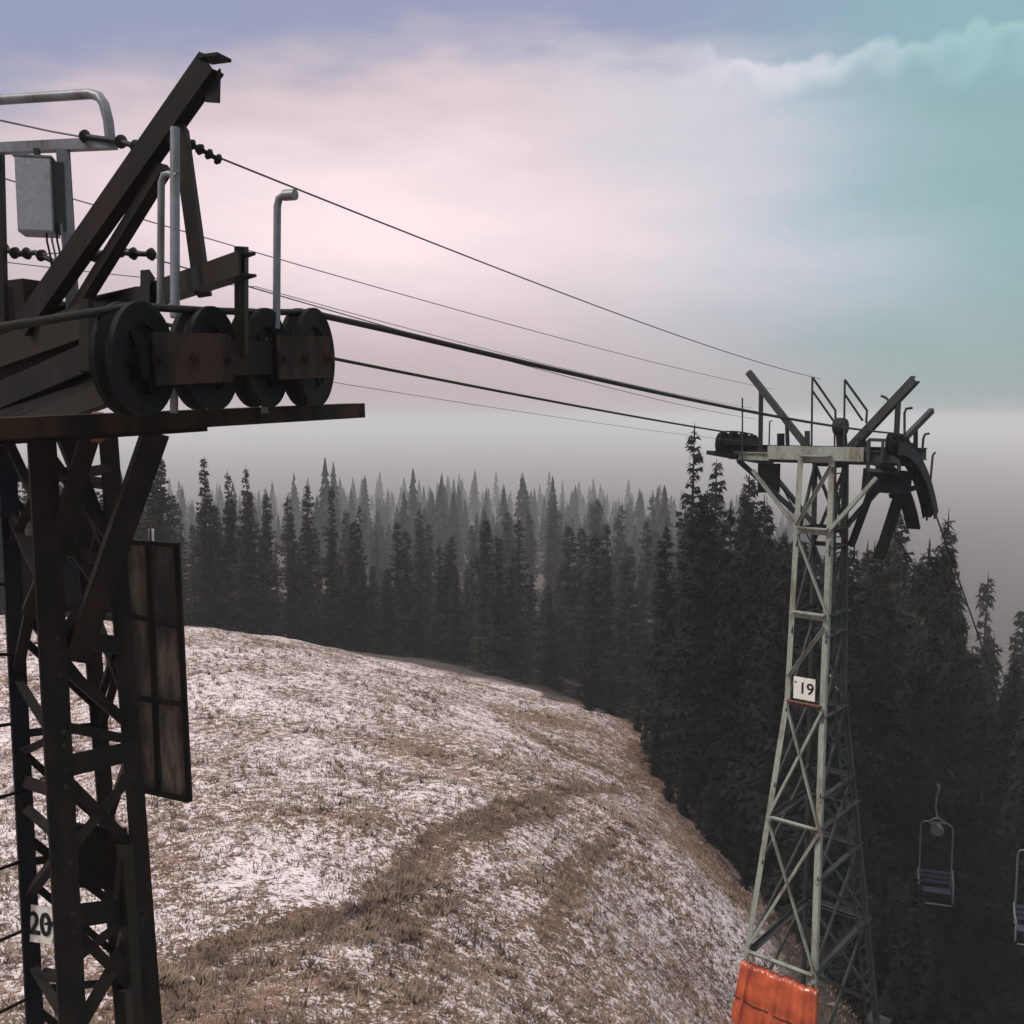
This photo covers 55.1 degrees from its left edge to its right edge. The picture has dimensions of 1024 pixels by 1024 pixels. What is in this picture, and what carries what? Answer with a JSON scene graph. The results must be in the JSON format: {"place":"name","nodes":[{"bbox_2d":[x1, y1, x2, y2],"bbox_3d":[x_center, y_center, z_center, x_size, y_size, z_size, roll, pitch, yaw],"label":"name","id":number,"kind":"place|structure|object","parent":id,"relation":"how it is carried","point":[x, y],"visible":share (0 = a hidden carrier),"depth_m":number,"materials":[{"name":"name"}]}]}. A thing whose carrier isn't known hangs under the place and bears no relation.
{"place":"outdoors","nodes":[
{"label":"outdoors","id":0,"kind":"place"},
{"bbox_2d":[21,533,111,612],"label":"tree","id":1,"kind":"object","parent":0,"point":[71,585],"visible":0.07,"depth_m":7.08,"materials":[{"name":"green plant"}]},
{"bbox_2d":[0,431,1023,1023],"bbox_3d":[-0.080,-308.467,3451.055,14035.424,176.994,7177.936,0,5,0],"label":"ground","id":2,"kind":"structure","parent":0,"point":[978,481],"depth_m":29.04,"materials":[{"name":"snow"}]},
{"bbox_2d":[134,465,194,624],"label":"spruce tree","id":3,"kind":"object","parent":2,"relation":"on","point":[147,514],"visible":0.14,"depth_m":58.43,"materials":[{"name":"green plant"}]},
{"bbox_2d":[148,457,206,626],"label":"spruce tree","id":4,"kind":"object","parent":2,"relation":"on","point":[161,508],"visible":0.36,"depth_m":58.11,"materials":[{"name":"green plant"}]},
{"bbox_2d":[165,495,197,625],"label":"spruce tree","id":5,"kind":"object","parent":2,"relation":"on","point":[174,525],"visible":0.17,"depth_m":71.19,"materials":[{"name":"green plant"}]},
{"bbox_2d":[0,51,364,1023],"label":"lift tower","id":6,"kind":"structure","parent":2,"relation":"on","point":[136,363],"depth_m":5.70,"materials":[{"name":"metal"}]},
{"bbox_2d":[12,148,66,264],"bbox_3d":[-2.819,-1.815,5.906,0.273,0.710,0.233,-1,6,-14],"label":"control box","id":7,"kind":"object","parent":6,"relation":"attached to","point":[40,194],"visible":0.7,"depth_m":5.79,"materials":[{"name":"metal"}]},
{"bbox_2d":[14,157,52,230],"bbox_3d":[-2.821,-1.875,5.789,0.188,0.413,0.018,-1,6,-14],"label":"door","id":8,"kind":"structure","parent":7,"relation":"in","point":[32,175],"depth_m":5.78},
{"bbox_2d":[76,823,126,888],"bbox_3d":[-2.748,2.295,6.538,0.361,0.477,0.033,-1,6,-8],"label":"board","id":9,"kind":"object","parent":6,"relation":"attached to","point":[97,855],"visible":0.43,"depth_m":6.52,"materials":[{"name":"metal"}]},
{"bbox_2d":[78,129,136,149],"bbox_3d":[-2.237,-2.124,5.608,0.686,0.212,0.101,4,7,33],"label":"cable clamp","id":10,"kind":"object","parent":6,"relation":"attached to","point":[118,141],"visible":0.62,"depth_m":5.65,"materials":[{"name":"metal"}]},
{"bbox_2d":[123,521,192,802],"bbox_3d":[-2.381,1.017,6.521,0.435,1.940,0.119,-3,6,-29],"label":"board","id":11,"kind":"object","parent":6,"relation":"attached to","point":[156,614],"visible":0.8,"depth_m":6.55,"materials":[{"name":"wood"}]},
{"bbox_2d":[6,179,769,388],"bbox_3d":[1.273,-2.491,14.328,0.009,0.906,19.106,3,6,30],"label":"electric cable","id":12,"kind":"object","parent":6,"relation":"attached to","point":[402,294],"visible":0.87,"depth_m":10.03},
{"bbox_2d":[0,119,820,378],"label":"electric cable","id":13,"kind":"object","parent":6,"relation":"attached to","point":[223,159],"visible":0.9,"depth_m":6.93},
{"bbox_2d":[0,303,1023,765],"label":"haul rope","id":14,"kind":"object","parent":6,"relation":"attached to","point":[48,319],"visible":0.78,"depth_m":6.48,"materials":[{"name":"metal"}]},
{"bbox_2d":[183,507,227,627],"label":"spruce tree","id":15,"kind":"object","parent":2,"relation":"on","point":[203,562],"visible":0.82,"depth_m":61.80,"materials":[{"name":"green plant"}]},
{"bbox_2d":[185,458,229,628],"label":"spruce tree","id":16,"kind":"object","parent":2,"relation":"on","point":[206,504],"visible":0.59,"depth_m":62.05,"materials":[{"name":"green plant"}]},
{"bbox_2d":[194,505,233,630],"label":"spruce tree","id":17,"kind":"object","parent":2,"relation":"on","point":[219,576],"visible":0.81,"depth_m":62.17,"materials":[{"name":"green plant"}]},
{"bbox_2d":[220,472,243,630],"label":"spruce tree","id":18,"kind":"object","parent":2,"relation":"on","point":[231,586],"visible":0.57,"depth_m":63.33,"materials":[{"name":"green plant"}]},
{"bbox_2d":[222,490,286,635],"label":"spruce tree","id":19,"kind":"object","parent":2,"relation":"on","point":[247,624],"visible":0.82,"depth_m":61.14,"materials":[{"name":"green plant"}]},
{"bbox_2d":[251,534,275,635],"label":"spruce tree","id":20,"kind":"object","parent":2,"relation":"on","point":[261,620],"visible":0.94,"depth_m":61.21,"materials":[{"name":"green plant"}]},
{"bbox_2d":[259,490,281,633],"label":"spruce tree","id":21,"kind":"object","parent":2,"relation":"on","point":[267,547],"visible":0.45,"depth_m":63.36,"materials":[{"name":"green plant"}]},
{"bbox_2d":[256,497,289,636],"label":"spruce tree","id":22,"kind":"object","parent":2,"relation":"on","point":[274,574],"visible":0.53,"depth_m":63.62,"materials":[{"name":"green plant"}]},
{"bbox_2d":[274,496,302,637],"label":"spruce tree","id":23,"kind":"object","parent":2,"relation":"on","point":[283,618],"visible":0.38,"depth_m":68.11,"materials":[{"name":"green plant"}]},
{"bbox_2d":[276,514,309,639],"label":"spruce tree","id":24,"kind":"object","parent":2,"relation":"on","point":[295,609],"visible":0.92,"depth_m":62.59,"materials":[{"name":"green plant"}]},
{"bbox_2d":[293,514,325,644],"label":"spruce tree","id":25,"kind":"object","parent":2,"relation":"on","point":[305,585],"visible":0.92,"depth_m":63.00,"materials":[{"name":"green plant"}]},
{"bbox_2d":[296,481,332,646],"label":"spruce tree","id":26,"kind":"object","parent":2,"relation":"on","point":[305,503],"visible":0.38,"depth_m":66.56,"materials":[{"name":"green plant"}]},
{"bbox_2d":[316,487,345,646],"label":"spruce tree","id":27,"kind":"object","parent":2,"relation":"on","point":[331,561],"visible":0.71,"depth_m":67.57,"materials":[{"name":"green plant"}]},
{"bbox_2d":[328,554,352,650],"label":"spruce tree","id":28,"kind":"object","parent":2,"relation":"on","point":[338,636],"visible":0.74,"depth_m":65.91,"materials":[{"name":"green plant"}]},
{"bbox_2d":[329,520,388,654],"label":"spruce tree","id":29,"kind":"object","parent":2,"relation":"on","point":[356,616],"visible":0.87,"depth_m":64.83,"materials":[{"name":"green plant"}]},
{"bbox_2d":[359,566,396,654],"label":"spruce tree","id":30,"kind":"object","parent":2,"relation":"on","point":[372,646],"visible":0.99,"depth_m":63.80,"materials":[{"name":"green plant"}]},
{"bbox_2d":[378,569,404,656],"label":"spruce tree","id":31,"kind":"object","parent":2,"relation":"on","point":[388,633],"visible":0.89,"depth_m":64.87,"materials":[{"name":"green plant"}]},
{"bbox_2d":[378,523,413,647],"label":"spruce tree","id":32,"kind":"object","parent":2,"relation":"on","point":[396,577],"visible":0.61,"depth_m":74.00,"materials":[{"name":"green plant"}]},
{"bbox_2d":[395,529,434,653],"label":"spruce tree","id":33,"kind":"object","parent":2,"relation":"on","point":[407,587],"visible":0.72,"depth_m":73.86,"materials":[{"name":"green plant"}]},
{"bbox_2d":[21,457,817,577],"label":"wood","id":34,"kind":"object","parent":2,"relation":"on","point":[445,514],"visible":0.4,"depth_m":298.56,"materials":[{"name":"plant"}]},
{"bbox_2d":[410,523,437,644],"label":"spruce tree","id":35,"kind":"object","parent":2,"relation":"on","point":[421,562],"visible":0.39,"depth_m":76.84,"materials":[{"name":"green plant"}]},
{"bbox_2d":[0,619,860,1023],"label":"dry grass","id":36,"kind":"structure","parent":2,"relation":"on","point":[424,997],"depth_m":19.76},
{"bbox_2d":[424,546,449,659],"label":"spruce tree","id":37,"kind":"object","parent":2,"relation":"on","point":[438,644],"visible":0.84,"depth_m":70.80,"materials":[{"name":"green plant"}]},
{"bbox_2d":[424,537,468,660],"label":"spruce tree","id":38,"kind":"object","parent":2,"relation":"on","point":[450,561],"visible":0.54,"depth_m":70.70,"materials":[{"name":"green plant"}]},
{"bbox_2d":[436,567,474,663],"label":"spruce tree","id":39,"kind":"object","parent":2,"relation":"on","point":[455,650],"visible":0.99,"depth_m":67.77,"materials":[{"name":"green plant"}]},
{"bbox_2d":[466,558,494,672],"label":"spruce tree","id":40,"kind":"object","parent":2,"relation":"on","point":[481,660],"visible":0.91,"depth_m":63.93,"materials":[{"name":"green plant"}]},
{"bbox_2d":[460,519,524,668],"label":"spruce tree","id":41,"kind":"object","parent":2,"relation":"on","point":[484,548],"visible":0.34,"depth_m":68.49,"materials":[{"name":"green plant"}]},
{"bbox_2d":[481,536,524,681],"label":"spruce tree","id":42,"kind":"object","parent":2,"relation":"on","point":[500,668],"visible":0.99,"depth_m":62.24,"materials":[{"name":"green plant"}]},
{"bbox_2d":[489,511,516,645],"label":"spruce tree","id":43,"kind":"object","parent":2,"relation":"on","point":[509,550],"visible":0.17,"depth_m":122.09,"materials":[{"name":"green plant"}]},
{"bbox_2d":[489,565,542,685],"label":"spruce tree","id":44,"kind":"object","parent":2,"relation":"on","point":[514,622],"visible":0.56,"depth_m":64.06,"materials":[{"name":"green plant"}]},
{"bbox_2d":[508,517,536,663],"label":"spruce tree","id":45,"kind":"object","parent":2,"relation":"on","point":[517,559],"visible":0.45,"depth_m":77.26,"materials":[{"name":"green plant"}]},
{"bbox_2d":[520,512,540,628],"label":"spruce tree","id":46,"kind":"object","parent":2,"relation":"on","point":[529,545],"visible":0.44,"depth_m":151.81,"materials":[{"name":"green plant"}]},
{"bbox_2d":[533,589,566,691],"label":"spruce tree","id":47,"kind":"object","parent":2,"relation":"on","point":[552,676],"visible":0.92,"depth_m":66.19,"materials":[{"name":"green plant"}]},
{"bbox_2d":[526,585,574,690],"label":"spruce tree","id":48,"kind":"object","parent":2,"relation":"on","point":[547,588],"visible":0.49,"depth_m":66.76,"materials":[{"name":"green plant"}]},
{"bbox_2d":[536,502,566,612],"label":"spruce tree","id":49,"kind":"object","parent":2,"relation":"on","point":[556,549],"visible":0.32,"depth_m":150.43,"materials":[{"name":"green plant"}]},
{"bbox_2d":[552,526,585,684],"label":"spruce tree","id":50,"kind":"object","parent":2,"relation":"on","point":[568,639],"visible":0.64,"depth_m":76.71,"materials":[{"name":"green plant"}]},
{"bbox_2d":[571,526,592,648],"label":"spruce tree","id":51,"kind":"object","parent":2,"relation":"on","point":[581,562],"visible":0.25,"depth_m":79.70,"materials":[{"name":"green plant"}]},
{"bbox_2d":[555,534,616,707],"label":"spruce tree","id":52,"kind":"object","parent":2,"relation":"on","point":[591,609],"visible":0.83,"depth_m":65.24,"materials":[{"name":"green plant"}]},
{"bbox_2d":[580,524,629,708],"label":"spruce tree","id":53,"kind":"object","parent":2,"relation":"on","point":[608,614],"visible":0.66,"depth_m":65.02,"materials":[{"name":"green plant"}]},
{"bbox_2d":[599,663,626,718],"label":"spruce tree","id":54,"kind":"object","parent":2,"relation":"on","point":[608,703],"visible":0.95,"depth_m":51.91,"materials":[{"name":"green plant"}]},
{"bbox_2d":[597,584,638,719],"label":"spruce tree","id":55,"kind":"object","parent":2,"relation":"on","point":[623,655],"visible":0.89,"depth_m":64.21,"materials":[{"name":"green plant"}]},
{"bbox_2d":[614,552,650,703],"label":"spruce tree","id":56,"kind":"object","parent":2,"relation":"on","point":[633,632],"visible":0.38,"depth_m":76.42,"materials":[{"name":"green plant"}]},
{"bbox_2d":[614,545,651,699],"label":"spruce tree","id":57,"kind":"object","parent":2,"relation":"on","point":[635,618],"visible":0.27,"depth_m":77.48,"materials":[{"name":"green plant"}]},
{"bbox_2d":[632,520,655,681],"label":"spruce tree","id":58,"kind":"object","parent":2,"relation":"on","point":[647,576],"visible":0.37,"depth_m":95.35,"materials":[{"name":"green plant"}]},
{"bbox_2d":[635,550,662,721],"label":"spruce tree","id":59,"kind":"object","parent":2,"relation":"on","point":[655,575],"visible":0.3,"depth_m":72.51,"materials":[{"name":"green plant"}]},
{"bbox_2d":[639,705,666,780],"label":"spruce tree","id":60,"kind":"object","parent":2,"relation":"on","point":[655,758],"visible":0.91,"depth_m":40.66,"materials":[{"name":"green plant"}]},
{"bbox_2d":[630,522,682,767],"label":"spruce tree","id":61,"kind":"object","parent":2,"relation":"on","point":[667,628],"visible":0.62,"depth_m":43.30,"materials":[{"name":"green plant"}]},
{"bbox_2d":[646,506,719,796],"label":"spruce tree","id":62,"kind":"object","parent":2,"relation":"on","point":[675,651],"visible":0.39,"depth_m":40.64,"materials":[{"name":"green plant"}]},
{"bbox_2d":[673,748,696,818],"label":"spruce tree","id":63,"kind":"object","parent":2,"relation":"on","point":[681,802],"visible":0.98,"depth_m":37.34,"materials":[{"name":"green plant"}]},
{"bbox_2d":[658,428,717,746],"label":"spruce tree","id":64,"kind":"object","parent":2,"relation":"on","point":[698,459],"visible":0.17,"depth_m":46.07,"materials":[{"name":"green plant"}]},
{"bbox_2d":[648,490,740,824],"bbox_3d":[7.542,6.210,39.057,4.513,14.313,5.010,2,6,17],"label":"spruce tree","id":65,"kind":"object","parent":2,"relation":"on","point":[697,719],"visible":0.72,"depth_m":38.90,"materials":[{"name":"green plant"}]},
{"bbox_2d":[695,767,725,848],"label":"spruce tree","id":66,"kind":"object","parent":2,"relation":"on","point":[711,806],"visible":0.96,"depth_m":34.93,"materials":[{"name":"green plant"}]},
{"bbox_2d":[689,503,745,830],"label":"spruce tree","id":67,"kind":"object","parent":2,"relation":"on","point":[729,671],"visible":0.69,"depth_m":37.82,"materials":[{"name":"green plant"}]},
{"bbox_2d":[700,458,736,621],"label":"spruce tree","id":68,"kind":"object","parent":2,"relation":"on","point":[719,490],"visible":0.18,"depth_m":47.24,"materials":[{"name":"green plant"}]},
{"bbox_2d":[716,805,736,860],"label":"spruce tree","id":69,"kind":"object","parent":2,"relation":"on","point":[727,831],"visible":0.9,"depth_m":34.89,"materials":[{"name":"green plant"}]},
{"bbox_2d":[724,808,756,871],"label":"spruce tree","id":70,"kind":"object","parent":2,"relation":"on","point":[743,837],"visible":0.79,"depth_m":34.56,"materials":[{"name":"green plant"}]},
{"bbox_2d":[711,474,774,727],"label":"spruce tree","id":71,"kind":"object","parent":2,"relation":"on","point":[743,526],"visible":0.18,"depth_m":44.19,"materials":[{"name":"green plant"}]},
{"bbox_2d":[694,511,792,831],"bbox_3d":[8.902,7.182,37.530,3.922,14.550,4.059,1,6,7],"label":"spruce tree","id":72,"kind":"object","parent":2,"relation":"on","point":[754,598],"visible":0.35,"depth_m":37.33,"materials":[{"name":"green plant"}]},
{"bbox_2d":[719,551,788,871],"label":"spruce tree","id":73,"kind":"object","parent":2,"relation":"on","point":[747,760],"visible":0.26,"depth_m":35.75,"materials":[{"name":"green plant"}]},
{"bbox_2d":[734,496,788,724],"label":"spruce tree","id":74,"kind":"object","parent":2,"relation":"on","point":[767,519],"visible":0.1,"depth_m":41.39,"materials":[{"name":"green plant"}]},
{"bbox_2d":[718,556,827,925],"bbox_3d":[9.521,8.240,34.549,4.175,13.991,4.830,0,5,-3],"label":"spruce tree","id":75,"kind":"object","parent":2,"relation":"on","point":[769,728],"visible":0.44,"depth_m":33.85,"materials":[{"name":"green plant"}]},
{"bbox_2d":[752,552,844,947],"bbox_3d":[9.153,8.148,31.646,4.038,14.425,3.490,-4,7,-34],"label":"spruce tree","id":76,"kind":"object","parent":2,"relation":"on","point":[793,834],"visible":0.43,"depth_m":31.54,"materials":[{"name":"green plant"}]},
{"bbox_2d":[773,541,862,826],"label":"spruce tree","id":77,"kind":"object","parent":2,"relation":"on","point":[799,581],"visible":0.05,"depth_m":38.01,"materials":[{"name":"green plant"}]},
{"bbox_2d":[706,370,938,1023],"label":"lift tower","id":78,"kind":"structure","parent":2,"relation":"on","point":[885,475],"depth_m":22.13,"materials":[{"name":"metal"}]},
{"bbox_2d":[61,301,970,845],"bbox_3d":[13.137,15.835,32.854,3.597,40.669,72.174,4,7,36],"label":"haul rope","id":79,"kind":"object","parent":78,"relation":"attached to","point":[601,411],"visible":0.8,"depth_m":15.71,"materials":[{"name":"metal"}]},
{"bbox_2d":[917,783,953,906],"bbox_3d":[16.297,12.735,37.647,1.311,4.577,0.690,2,6,17],"label":"lift chair","id":80,"kind":"object","parent":79,"relation":"hanging from","point":[936,829],"visible":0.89,"depth_m":37.77,"materials":[{"name":"metal"}]},
{"bbox_2d":[731,959,818,1023],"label":"crash mat","id":81,"kind":"object","parent":78,"relation":"attached to","point":[762,995],"visible":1,"depth_m":21.67,"materials":[{"name":"orange plastic"}]},
{"bbox_2d":[815,649,869,928],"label":"spruce tree","id":82,"kind":"object","parent":2,"relation":"on","point":[834,779],"visible":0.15,"depth_m":35.53,"materials":[{"name":"green plant"}]},
{"bbox_2d":[819,807,870,984],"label":"spruce tree","id":83,"kind":"object","parent":2,"relation":"on","point":[834,883],"visible":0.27,"depth_m":30.75,"materials":[{"name":"green plant"}]},
{"bbox_2d":[819,547,887,848],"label":"spruce tree","id":84,"kind":"object","parent":2,"relation":"on","point":[857,651],"visible":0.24,"depth_m":41.16,"materials":[{"name":"green plant"}]},
{"bbox_2d":[806,577,905,926],"bbox_3d":[13.078,10.141,39.026,5.186,15.308,5.757,-4,7,-34],"label":"spruce tree","id":85,"kind":"object","parent":2,"relation":"on","point":[861,754],"visible":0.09,"depth_m":38.69,"materials":[{"name":"green plant"}]},
{"bbox_2d":[827,851,884,1021],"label":"spruce tree","id":86,"kind":"object","parent":2,"relation":"on","point":[853,983],"visible":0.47,"depth_m":28.62,"materials":[{"name":"green plant"}]},
{"bbox_2d":[849,887,904,1023],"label":"spruce tree","id":87,"kind":"object","parent":2,"relation":"on","point":[879,928],"visible":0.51,"depth_m":27.86,"materials":[{"name":"green plant"}]},
{"bbox_2d":[853,570,905,793],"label":"spruce tree","id":88,"kind":"object","parent":2,"relation":"on","point":[865,622],"visible":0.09,"depth_m":46.52,"materials":[{"name":"green plant"}]},
{"bbox_2d":[853,540,906,891],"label":"spruce tree","id":89,"kind":"object","parent":2,"relation":"on","point":[875,583],"visible":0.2,"depth_m":44.16,"materials":[{"name":"green plant"}]},
{"bbox_2d":[883,872,904,957],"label":"spruce tree","id":90,"kind":"object","parent":2,"relation":"on","point":[894,914],"visible":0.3,"depth_m":30.33,"materials":[{"name":"green plant"}]},
{"bbox_2d":[878,956,910,1023],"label":"spruce tree","id":91,"kind":"object","parent":2,"relation":"on","point":[894,1011],"visible":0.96,"depth_m":26.41,"materials":[{"name":"green plant"}]},
{"bbox_2d":[863,575,942,937],"bbox_3d":[16.423,11.132,42.696,4.211,17.112,3.951,0,5,-4],"label":"spruce tree","id":92,"kind":"object","parent":2,"relation":"on","point":[885,730],"visible":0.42,"depth_m":42.34,"materials":[{"name":"green plant"}]},
{"bbox_2d":[881,508,924,819],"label":"spruce tree","id":93,"kind":"object","parent":2,"relation":"on","point":[901,555],"visible":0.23,"depth_m":47.63,"materials":[{"name":"green plant"}]},
{"bbox_2d":[877,906,941,1023],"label":"spruce tree","id":94,"kind":"object","parent":2,"relation":"on","point":[914,959],"visible":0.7,"depth_m":27.26,"materials":[{"name":"green plant"}]},
{"bbox_2d":[868,538,978,1023],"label":"spruce tree","id":95,"kind":"object","parent":2,"relation":"on","point":[915,810],"visible":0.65,"depth_m":40.58,"materials":[{"name":"green plant"}]},
{"bbox_2d":[886,542,1004,958],"bbox_3d":[19.518,11.614,44.876,7.206,20.802,7.999,4,7,35],"label":"spruce tree","id":96,"kind":"object","parent":2,"relation":"on","point":[944,583],"visible":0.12,"depth_m":43.62,"materials":[{"name":"green plant"}]},
{"bbox_2d":[900,582,1001,1002],"bbox_3d":[19.261,13.059,43.130,5.754,20.389,6.133,5,8,43],"label":"spruce tree","id":97,"kind":"object","parent":2,"relation":"on","point":[948,709],"visible":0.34,"depth_m":42.19,"materials":[{"name":"green plant"}]},
{"bbox_2d":[971,570,998,699],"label":"spruce tree","id":98,"kind":"object","parent":2,"relation":"on","point":[988,597],"visible":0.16,"depth_m":76.10,"materials":[{"name":"green plant"}]},
{"bbox_2d":[980,636,1006,754],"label":"spruce tree","id":99,"kind":"object","parent":2,"relation":"on","point":[993,661],"visible":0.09,"depth_m":63.74,"materials":[{"name":"green plant"}]},
{"bbox_2d":[984,672,1023,972],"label":"spruce tree","id":100,"kind":"object","parent":2,"relation":"on","point":[1007,743],"visible":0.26,"depth_m":43.92,"materials":[{"name":"green plant"}]},
{"bbox_2d":[987,652,1023,866],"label":"spruce tree","id":101,"kind":"object","parent":2,"relation":"on","point":[1016,669],"visible":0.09,"depth_m":47.85,"materials":[{"name":"green plant"}]},
{"bbox_2d":[999,610,1023,708],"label":"spruce tree","id":102,"kind":"object","parent":2,"relation":"on","point":[1017,623],"visible":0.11,"depth_m":81.01,"materials":[{"name":"green plant"}]},
{"bbox_2d":[0,0,1023,430],"label":"sky","id":103,"kind":"structure","parent":0,"point":[832,191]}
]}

